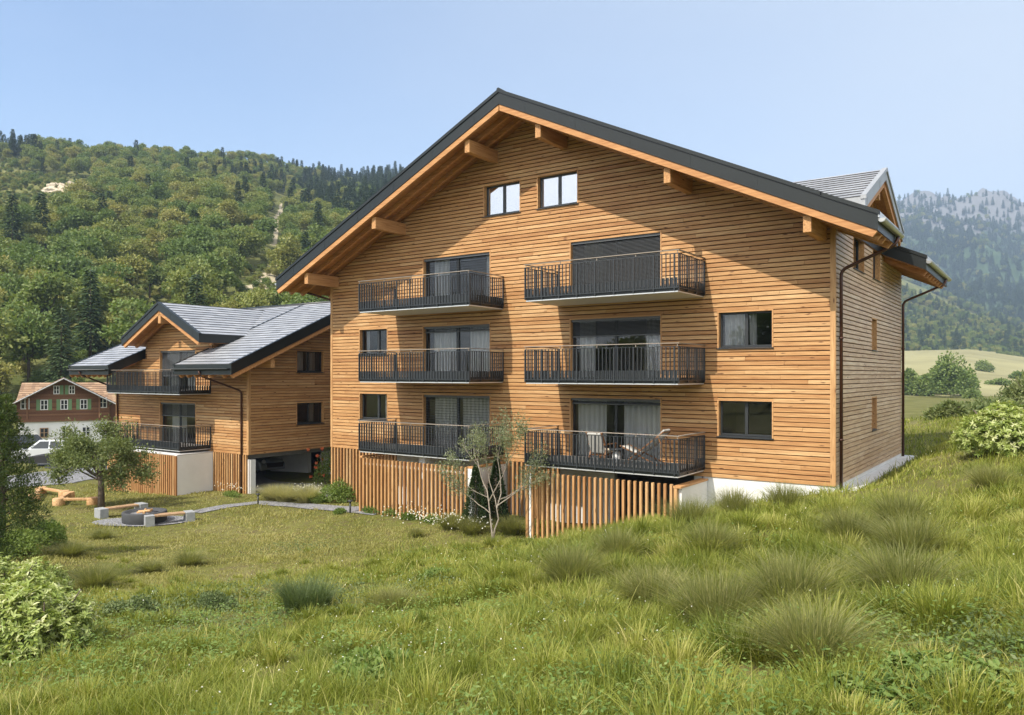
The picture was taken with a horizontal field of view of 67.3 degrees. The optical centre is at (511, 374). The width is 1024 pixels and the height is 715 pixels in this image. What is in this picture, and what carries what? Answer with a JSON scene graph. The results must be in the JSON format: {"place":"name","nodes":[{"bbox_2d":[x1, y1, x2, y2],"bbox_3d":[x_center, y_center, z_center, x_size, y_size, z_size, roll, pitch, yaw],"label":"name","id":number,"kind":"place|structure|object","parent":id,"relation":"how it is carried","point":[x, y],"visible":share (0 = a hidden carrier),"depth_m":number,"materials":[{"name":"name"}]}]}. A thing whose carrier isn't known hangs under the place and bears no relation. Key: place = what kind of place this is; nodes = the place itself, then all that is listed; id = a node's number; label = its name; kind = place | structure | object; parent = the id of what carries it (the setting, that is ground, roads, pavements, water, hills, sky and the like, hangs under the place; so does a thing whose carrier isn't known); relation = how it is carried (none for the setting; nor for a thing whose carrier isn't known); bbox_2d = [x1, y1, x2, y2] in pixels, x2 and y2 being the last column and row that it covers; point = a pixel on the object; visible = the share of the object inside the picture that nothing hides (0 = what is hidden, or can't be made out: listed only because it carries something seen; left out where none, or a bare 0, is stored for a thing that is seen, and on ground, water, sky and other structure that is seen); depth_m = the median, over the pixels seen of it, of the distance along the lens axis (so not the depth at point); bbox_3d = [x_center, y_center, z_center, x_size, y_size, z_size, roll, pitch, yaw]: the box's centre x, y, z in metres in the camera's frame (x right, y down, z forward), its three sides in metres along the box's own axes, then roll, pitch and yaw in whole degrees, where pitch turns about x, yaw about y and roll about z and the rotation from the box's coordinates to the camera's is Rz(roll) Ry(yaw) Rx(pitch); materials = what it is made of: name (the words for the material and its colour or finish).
{"place":"outdoors","nodes":[
{"label":"outdoors","id":0,"kind":"place"},
{"bbox_2d":[5,468,94,488],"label":"access road","id":1,"kind":"structure","parent":0,"point":[78,477],"depth_m":44.97,"materials":[{"name":"grey asphalt"}]},
{"bbox_2d":[92,516,195,525],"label":"fire place paving","id":2,"kind":"structure","parent":0,"point":[169,520],"depth_m":30.71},
{"bbox_2d":[121,507,167,524],"bbox_3d":[-14.764,5.668,30.900,1.680,0.540,1.680,0,0,35],"label":"fire bowl","id":3,"kind":"object","parent":2,"relation":"on","point":[133,517],"visible":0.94,"depth_m":30.48,"materials":[{"name":"concrete"}]},
{"bbox_2d":[0,154,368,429],"bbox_3d":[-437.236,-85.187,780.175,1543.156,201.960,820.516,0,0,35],"label":"hillside","id":4,"kind":"structure","parent":0,"point":[19,380],"depth_m":205.03,"materials":[{"name":"green plant"}]},
{"bbox_2d":[0,270,29,308],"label":"broadleaf tree","id":5,"kind":"object","parent":4,"relation":"on","point":[6,283],"visible":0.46,"depth_m":133.42,"materials":[{"name":"green plant"}]},
{"bbox_2d":[0,296,50,364],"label":"broadleaf tree","id":6,"kind":"object","parent":4,"relation":"on","point":[18,312],"visible":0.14,"depth_m":112.31,"materials":[{"name":"green plant"}]},
{"bbox_2d":[0,241,55,264],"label":"broadleaf tree","id":7,"kind":"object","parent":4,"relation":"on","point":[23,248],"visible":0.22,"depth_m":162.20,"materials":[{"name":"green plant"}]},
{"bbox_2d":[2,308,63,381],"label":"broadleaf tree","id":8,"kind":"object","parent":4,"relation":"on","point":[38,340],"visible":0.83,"depth_m":108.47,"materials":[{"name":"green plant"}]},
{"bbox_2d":[21,251,64,277],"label":"broadleaf tree","id":9,"kind":"object","parent":4,"relation":"on","point":[47,261],"visible":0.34,"depth_m":152.65,"materials":[{"name":"green plant"}]},
{"bbox_2d":[9,268,78,323],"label":"broadleaf tree","id":10,"kind":"object","parent":4,"relation":"on","point":[39,292],"visible":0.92,"depth_m":124.55,"materials":[{"name":"green plant"}]},
{"bbox_2d":[54,253,94,285],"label":"broadleaf tree","id":11,"kind":"object","parent":4,"relation":"on","point":[73,265],"visible":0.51,"depth_m":153.63,"materials":[{"name":"green plant"}]},
{"bbox_2d":[60,276,119,321],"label":"broadleaf tree","id":12,"kind":"object","parent":4,"relation":"on","point":[72,300],"visible":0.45,"depth_m":135.83,"materials":[{"name":"green plant"}]},
{"bbox_2d":[68,268,113,356],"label":"conifer tree","id":13,"kind":"object","parent":4,"relation":"on","point":[88,327],"visible":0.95,"depth_m":122.57,"materials":[{"name":"green plant"}]},
{"bbox_2d":[78,262,134,290],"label":"broadleaf tree","id":14,"kind":"object","parent":4,"relation":"on","point":[112,268],"visible":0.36,"depth_m":148.38,"materials":[{"name":"green plant"}]},
{"bbox_2d":[94,273,138,309],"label":"broadleaf tree","id":15,"kind":"object","parent":4,"relation":"on","point":[126,291],"visible":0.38,"depth_m":141.94,"materials":[{"name":"green plant"}]},
{"bbox_2d":[97,297,153,343],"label":"broadleaf tree","id":16,"kind":"object","parent":4,"relation":"on","point":[124,327],"visible":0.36,"depth_m":110.23,"materials":[{"name":"green plant"}]},
{"bbox_2d":[107,253,152,285],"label":"broadleaf tree","id":17,"kind":"object","parent":4,"relation":"on","point":[135,261],"visible":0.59,"depth_m":161.81,"materials":[{"name":"green plant"}]},
{"bbox_2d":[158,237,205,264],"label":"broadleaf tree","id":18,"kind":"object","parent":4,"relation":"on","point":[185,245],"visible":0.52,"depth_m":175.52,"materials":[{"name":"green plant"}]},
{"bbox_2d":[162,257,224,304],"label":"broadleaf tree","id":19,"kind":"object","parent":4,"relation":"on","point":[182,279],"visible":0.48,"depth_m":137.55,"materials":[{"name":"green plant"}]},
{"bbox_2d":[193,251,241,292],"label":"broadleaf tree","id":20,"kind":"object","parent":4,"relation":"on","point":[226,275],"visible":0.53,"depth_m":154.68,"materials":[{"name":"green plant"}]},
{"bbox_2d":[212,246,247,295],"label":"broadleaf tree","id":21,"kind":"object","parent":4,"relation":"on","point":[224,252],"visible":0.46,"depth_m":172.63,"materials":[{"name":"green plant"}]},
{"bbox_2d":[0,481,537,624],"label":"lawn grass","id":22,"kind":"structure","parent":0,"point":[162,579],"depth_m":26.23,"materials":[{"name":"green plant"}]},
{"bbox_2d":[193,501,376,514],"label":"garden path","id":23,"kind":"structure","parent":0,"point":[354,509],"depth_m":33.59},
{"bbox_2d":[0,396,1023,714],"bbox_3d":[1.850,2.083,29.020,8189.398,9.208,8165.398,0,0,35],"label":"ground","id":24,"kind":"structure","parent":0,"point":[914,406],"depth_m":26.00,"materials":[{"name":"green plant"}]},
{"bbox_2d":[0,457,24,573],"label":"juniper tree","id":25,"kind":"object","parent":24,"relation":"on","point":[7,544],"visible":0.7,"depth_m":18.33,"materials":[{"name":"green plant"}]},
{"bbox_2d":[0,393,53,551],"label":"juniper tree","id":26,"kind":"object","parent":24,"relation":"on","point":[7,425],"visible":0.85,"depth_m":22.49,"materials":[{"name":"green plant"}]},
{"bbox_2d":[1,527,53,559],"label":"shrub","id":27,"kind":"object","parent":24,"relation":"on","point":[29,540],"visible":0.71,"depth_m":21.57,"materials":[{"name":"green plant"}]},
{"bbox_2d":[0,552,66,601],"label":"leafy bush","id":28,"kind":"object","parent":24,"relation":"on","point":[8,582],"visible":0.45,"depth_m":13.81,"materials":[{"name":"green plant"}]},
{"bbox_2d":[3,555,74,592],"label":"leafy bush","id":29,"kind":"object","parent":24,"relation":"on","point":[57,570],"visible":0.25,"depth_m":16.66,"materials":[{"name":"green plant"}]},
{"bbox_2d":[30,519,68,546],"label":"shrub","id":30,"kind":"object","parent":24,"relation":"on","point":[55,532],"visible":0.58,"depth_m":24.45,"materials":[{"name":"green plant"}]},
{"bbox_2d":[0,578,104,666],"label":"leafy bush","id":31,"kind":"object","parent":24,"relation":"on","point":[41,616],"visible":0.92,"depth_m":11.06,"materials":[{"name":"green plant"}]},
{"bbox_2d":[12,377,115,441],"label":"old chalet","id":32,"kind":"object","parent":24,"relation":"on","point":[44,410],"visible":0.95,"depth_m":72.05,"materials":[{"name":"white paint"}]},
{"bbox_2d":[42,538,103,556],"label":"grass tussock","id":33,"kind":"object","parent":24,"relation":"on","point":[71,549],"depth_m":22.53,"materials":[{"name":"green plant"}]},
{"bbox_2d":[62,557,145,588],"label":"grass tussock","id":34,"kind":"object","parent":24,"relation":"on","point":[94,578],"depth_m":17.86,"materials":[{"name":"green plant"}]},
{"bbox_2d":[40,413,168,507],"bbox_3d":[-18.175,3.855,34.227,5.641,4.330,4.544,0,0,35],"label":"garden tree","id":35,"kind":"object","parent":24,"relation":"on","point":[75,451],"visible":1,"depth_m":33.62,"materials":[{"name":"green plant"}]},
{"bbox_2d":[99,593,159,616],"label":"herb clump","id":36,"kind":"object","parent":24,"relation":"on","point":[137,599],"visible":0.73,"depth_m":14.12,"materials":[{"name":"green plant"}]},
{"bbox_2d":[107,447,212,495],"bbox_3d":[-18.648,5.199,40.584,6.600,2.518,2.080,0,0,35],"label":"storage bay","id":37,"kind":"object","parent":24,"relation":"on","point":[188,472],"visible":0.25,"depth_m":38.74,"materials":[{"name":"white paint"}]},
{"bbox_2d":[155,546,217,565],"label":"grass tussock","id":38,"kind":"object","parent":24,"relation":"on","point":[184,559],"depth_m":22.22,"materials":[{"name":"green plant"}]},
{"bbox_2d":[67,301,330,493],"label":"timber side house","id":39,"kind":"structure","parent":24,"relation":"on","point":[252,382],"depth_m":40.35,"materials":[{"name":"wood"}]},
{"bbox_2d":[159,347,195,389],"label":"glazed door","id":40,"kind":"structure","parent":39,"relation":"in","point":[167,358],"depth_m":42.35,"materials":[{"name":"clear glass"}]},
{"bbox_2d":[159,400,195,443],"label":"glazed door","id":41,"kind":"structure","parent":39,"relation":"in","point":[173,414],"depth_m":42.38,"materials":[{"name":"clear glass"}]},
{"bbox_2d":[296,400,323,424],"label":"window","id":42,"kind":"structure","parent":39,"relation":"in","point":[306,412],"depth_m":41.85,"materials":[{"name":"clear glass"}]},
{"bbox_2d":[296,349,324,372],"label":"window","id":43,"kind":"structure","parent":39,"relation":"in","point":[307,361],"depth_m":41.68,"materials":[{"name":"clear glass"}]},
{"bbox_2d":[195,590,238,610],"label":"herb clump","id":44,"kind":"object","parent":24,"relation":"on","point":[206,598],"visible":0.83,"depth_m":14.53,"materials":[{"name":"green plant"}]},
{"bbox_2d":[213,452,247,493],"bbox_3d":[-14.216,5.009,38.765,2.735,2.098,0.100,0,0,35],"label":"slat screen","id":45,"kind":"object","parent":24,"relation":"on","point":[226,468],"visible":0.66,"depth_m":38.74,"materials":[{"name":"brown wood"}]},
{"bbox_2d":[257,568,349,616],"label":"grass tuft","id":46,"kind":"object","parent":24,"relation":"on","point":[320,595],"visible":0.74,"depth_m":13.38,"materials":[{"name":"green plant"}]},
{"bbox_2d":[307,447,330,484],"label":"rose bush","id":47,"kind":"object","parent":24,"relation":"on","point":[327,469],"visible":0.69,"depth_m":39.87,"materials":[{"name":"green plant"}]},
{"bbox_2d":[318,477,355,502],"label":"shrub","id":48,"kind":"object","parent":24,"relation":"on","point":[335,490],"visible":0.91,"depth_m":34.05,"materials":[{"name":"green plant"}]},
{"bbox_2d":[331,447,390,502],"bbox_3d":[-6.604,4.567,33.820,3.875,2.574,0.100,0,0,35],"label":"slat screen","id":49,"kind":"object","parent":24,"relation":"on","point":[341,462],"visible":0.25,"depth_m":34.33,"materials":[{"name":"brown wood"}]},
{"bbox_2d":[328,644,437,690],"bbox_3d":[-1.287,3.024,7.742,1.349,0.431,1.030,0,0,35],"label":"weed mound","id":50,"kind":"object","parent":24,"relation":"on","point":[354,661],"visible":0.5,"depth_m":7.83,"materials":[{"name":"green plant"}]},
{"bbox_2d":[346,580,434,610],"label":"grass tussock","id":51,"kind":"object","parent":24,"relation":"on","point":[384,595],"depth_m":13.12,"materials":[{"name":"green plant"}]},
{"bbox_2d":[359,453,505,521],"bbox_3d":[-3.193,4.772,30.052,5.740,3.055,2.200,0,0,35],"label":"slat screen","id":52,"kind":"object","parent":24,"relation":"on","point":[372,482],"visible":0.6,"depth_m":29.35,"materials":[{"name":"brown wood"}]},
{"bbox_2d":[461,465,488,523],"bbox_3d":[-1.298,4.311,27.491,1.067,2.238,1.129,0,0,35],"label":"dwarf cypress","id":53,"kind":"object","parent":24,"relation":"on","point":[476,482],"visible":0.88,"depth_m":27.35,"materials":[{"name":"green plant"}]},
{"bbox_2d":[433,405,557,538],"bbox_3d":[-0.481,3.297,25.674,4.225,4.636,2.241,0,0,16],"label":"olive tree","id":54,"kind":"object","parent":24,"relation":"on","point":[505,438],"visible":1,"depth_m":25.41,"materials":[{"name":"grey plant"}]},
{"bbox_2d":[484,456,509,521],"bbox_3d":[-0.559,4.174,27.789,1.054,2.478,1.130,0,0,35],"label":"dwarf cypress","id":55,"kind":"object","parent":24,"relation":"on","point":[503,509],"visible":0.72,"depth_m":27.67,"materials":[{"name":"green plant"}]},
{"bbox_2d":[483,512,527,535],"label":"grass tussock","id":56,"kind":"object","parent":24,"relation":"on","point":[510,526],"depth_m":26.35,"materials":[{"name":"green plant"}]},
{"bbox_2d":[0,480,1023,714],"bbox_3d":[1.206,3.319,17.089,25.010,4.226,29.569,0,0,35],"label":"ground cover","id":57,"kind":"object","parent":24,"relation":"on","point":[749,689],"visible":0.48,"depth_m":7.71,"materials":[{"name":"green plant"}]},
{"bbox_2d":[508,461,559,520],"bbox_3d":[0.789,4.358,28.601,2.275,2.156,0.100,0,0,35],"label":"slat screen","id":58,"kind":"object","parent":24,"relation":"on","point":[517,487],"visible":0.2,"depth_m":28.95,"materials":[{"name":"brown wood"}]},
{"bbox_2d":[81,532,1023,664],"bbox_3d":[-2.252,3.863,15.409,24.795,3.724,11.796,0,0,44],"label":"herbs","id":59,"kind":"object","parent":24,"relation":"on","point":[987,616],"visible":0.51,"depth_m":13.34,"materials":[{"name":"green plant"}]},
{"bbox_2d":[502,536,626,584],"bbox_3d":[0.994,3.168,12.893,2.484,0.901,2.480,0,0,-25],"label":"grass tussock","id":60,"kind":"object","parent":24,"relation":"on","point":[566,565],"depth_m":12.85,"materials":[{"name":"green plant"}]},
{"bbox_2d":[275,88,951,523],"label":"timber apartment house","id":61,"kind":"structure","parent":24,"relation":"on","point":[563,280],"depth_m":26.97,"materials":[{"name":"brown wood"}]},
{"bbox_2d":[358,391,387,420],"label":"window","id":62,"kind":"structure","parent":61,"relation":"in","point":[371,405],"depth_m":34.04,"materials":[{"name":"clear glass"}]},
{"bbox_2d":[359,328,387,355],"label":"window","id":63,"kind":"structure","parent":61,"relation":"in","point":[374,338],"depth_m":34.16,"materials":[{"name":"clear glass"}]},
{"bbox_2d":[423,249,490,301],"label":"glazed door","id":64,"kind":"structure","parent":61,"relation":"in","point":[476,261],"depth_m":31.88,"materials":[{"name":"clear glass"}]},
{"bbox_2d":[423,323,490,376],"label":"glazed door","id":65,"kind":"structure","parent":61,"relation":"in","point":[437,338],"depth_m":31.43,"materials":[{"name":"clear glass"}]},
{"bbox_2d":[423,392,490,448],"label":"glazed door","id":66,"kind":"structure","parent":61,"relation":"in","point":[448,409],"depth_m":31.34,"materials":[{"name":"clear glass"}]},
{"bbox_2d":[482,177,520,217],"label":"window","id":67,"kind":"structure","parent":61,"relation":"in","point":[502,198],"depth_m":29.64,"materials":[{"name":"clear glass"}]},
{"bbox_2d":[536,167,578,209],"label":"window","id":68,"kind":"structure","parent":61,"relation":"in","point":[558,189],"depth_m":28.14,"materials":[{"name":"clear glass"}]},
{"bbox_2d":[570,229,661,291],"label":"glazed door","id":69,"kind":"structure","parent":61,"relation":"in","point":[647,241],"depth_m":27.34,"materials":[{"name":"grey glass"}]},
{"bbox_2d":[570,314,661,377],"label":"glazed door","id":70,"kind":"structure","parent":61,"relation":"in","point":[632,330],"depth_m":27.72,"materials":[{"name":"clear glass"}]},
{"bbox_2d":[570,394,661,461],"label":"glazed door","id":71,"kind":"structure","parent":61,"relation":"in","point":[613,415],"depth_m":27.23,"materials":[{"name":"clear glass"}]},
{"bbox_2d":[716,309,773,348],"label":"window","id":72,"kind":"structure","parent":61,"relation":"in","point":[742,329],"depth_m":24.57,"materials":[{"name":"clear glass"}]},
{"bbox_2d":[716,397,773,439],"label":"window","id":73,"kind":"structure","parent":61,"relation":"in","point":[749,419],"depth_m":26.22,"materials":[{"name":"clear glass"}]},
{"bbox_2d":[526,467,707,537],"bbox_3d":[3.381,4.522,25.406,5.600,2.555,2.210,0,0,35],"label":"slat screen","id":74,"kind":"object","parent":24,"relation":"on","point":[689,489],"visible":0.56,"depth_m":24.70,"materials":[{"name":"brown wood"}]},
{"bbox_2d":[575,522,669,556],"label":"grass tussock","id":75,"kind":"object","parent":24,"relation":"on","point":[611,540],"depth_m":14.41,"materials":[{"name":"green plant"}]},
{"bbox_2d":[588,558,730,606],"bbox_3d":[2.059,3.070,11.209,2.480,0.695,2.484,0,0,24],"label":"grass tussock","id":76,"kind":"object","parent":24,"relation":"on","point":[634,584],"depth_m":11.20,"materials":[{"name":"green plant"}]},
{"bbox_2d":[636,494,742,528],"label":"grass tussock","id":77,"kind":"object","parent":24,"relation":"on","point":[693,511],"depth_m":17.51,"materials":[{"name":"green plant"}]},
{"bbox_2d":[646,516,766,558],"bbox_3d":[3.638,2.979,14.104,2.582,0.763,2.806,0,0,17],"label":"grass tussock","id":78,"kind":"object","parent":24,"relation":"on","point":[718,534],"depth_m":14.02,"materials":[{"name":"green plant"}]},
{"bbox_2d":[694,483,770,513],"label":"grass tussock","id":79,"kind":"object","parent":24,"relation":"on","point":[735,502],"depth_m":19.16,"materials":[{"name":"green plant"}]},
{"bbox_2d":[616,561,854,630],"bbox_3d":[2.582,2.772,9.514,3.076,0.871,2.822,0,0,14],"label":"grass tussock","id":80,"kind":"object","parent":24,"relation":"on","point":[713,599],"depth_m":9.47,"materials":[{"name":"green plant"}]},
{"bbox_2d":[752,479,817,508],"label":"grass tussock","id":81,"kind":"object","parent":24,"relation":"on","point":[789,496],"depth_m":19.60,"materials":[{"name":"green plant"}]},
{"bbox_2d":[693,541,920,608],"bbox_3d":[3.516,2.611,9.604,2.967,0.950,2.872,0,0,42],"label":"grass tussock","id":82,"kind":"object","parent":24,"relation":"on","point":[790,574],"depth_m":9.64,"materials":[{"name":"green plant"}]},
{"bbox_2d":[699,586,956,673],"bbox_3d":[2.702,2.324,6.895,2.525,0.722,2.324,0,0,-3],"label":"grass tussock","id":83,"kind":"object","parent":24,"relation":"on","point":[796,622],"depth_m":6.87,"materials":[{"name":"green plant"}]},
{"bbox_2d":[790,502,914,542],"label":"grass tussock","id":84,"kind":"object","parent":24,"relation":"on","point":[838,524],"depth_m":14.50,"materials":[{"name":"green plant"}]},
{"bbox_2d":[807,670,949,714],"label":"nettle patch","id":85,"kind":"object","parent":24,"relation":"on","point":[892,695],"visible":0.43,"depth_m":5.49,"materials":[{"name":"green plant"}]},
{"bbox_2d":[835,486,963,523],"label":"grass tussock","id":86,"kind":"object","parent":24,"relation":"on","point":[900,505],"depth_m":15.21,"materials":[{"name":"green plant"}]},
{"bbox_2d":[802,534,1021,594],"bbox_3d":[5.057,2.554,10.013,3.006,0.930,3.002,0,0,-15],"label":"grass tussock","id":87,"kind":"object","parent":24,"relation":"on","point":[889,569],"depth_m":9.94,"materials":[{"name":"green plant"}]},
{"bbox_2d":[829,508,997,556],"bbox_3d":[6.802,2.722,13.092,2.840,0.947,3.086,0,0,-17],"label":"grass tussock","id":88,"kind":"object","parent":24,"relation":"on","point":[922,535],"depth_m":13.00,"materials":[{"name":"green plant"}]},
{"bbox_2d":[921,399,970,420],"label":"hedge bush","id":89,"kind":"object","parent":24,"relation":"on","point":[948,408],"visible":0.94,"depth_m":45.68,"materials":[{"name":"green plant"}]},
{"bbox_2d":[878,647,1022,712],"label":"nettle patch","id":90,"kind":"object","parent":24,"relation":"on","point":[948,655],"visible":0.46,"depth_m":5.76,"materials":[{"name":"green plant"}]},
{"bbox_2d":[939,461,1023,492],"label":"grass tussock","id":91,"kind":"object","parent":24,"relation":"on","point":[983,477],"depth_m":17.48,"materials":[{"name":"green plant"}]},
{"bbox_2d":[948,399,1023,457],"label":"leafy bush","id":92,"kind":"object","parent":24,"relation":"on","point":[990,428],"visible":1,"depth_m":20.46,"materials":[{"name":"green plant"}]},
{"bbox_2d":[993,369,1023,406],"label":"hedge bush","id":93,"kind":"object","parent":24,"relation":"on","point":[1014,390],"visible":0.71,"depth_m":52.19,"materials":[{"name":"green plant"}]},
{"bbox_2d":[0,0,1023,201],"label":"sky","id":94,"kind":"structure","parent":0,"point":[930,93],"materials":[{"name":"blue"}]},
{"bbox_2d":[842,455,913,491],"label":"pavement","id":95,"kind":"structure","parent":0,"point":[872,475],"depth_m":26.78,"materials":[{"name":"concrete"}]},
{"bbox_2d":[900,188,1023,321],"bbox_3d":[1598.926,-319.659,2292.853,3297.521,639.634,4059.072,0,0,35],"label":"mountain","id":96,"kind":"structure","parent":0,"point":[976,201],"depth_m":2073.68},
{"bbox_2d":[901,348,1023,395],"bbox_3d":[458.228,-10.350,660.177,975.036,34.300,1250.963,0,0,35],"label":"field","id":97,"kind":"structure","parent":0,"point":[921,362],"depth_m":507.72,"materials":[{"name":"plant"}]},
{"bbox_2d":[924,349,979,396],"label":"broadleaf tree","id":98,"kind":"object","parent":97,"relation":"on","point":[946,370],"visible":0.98,"depth_m":223.20,"materials":[{"name":"green plant"}]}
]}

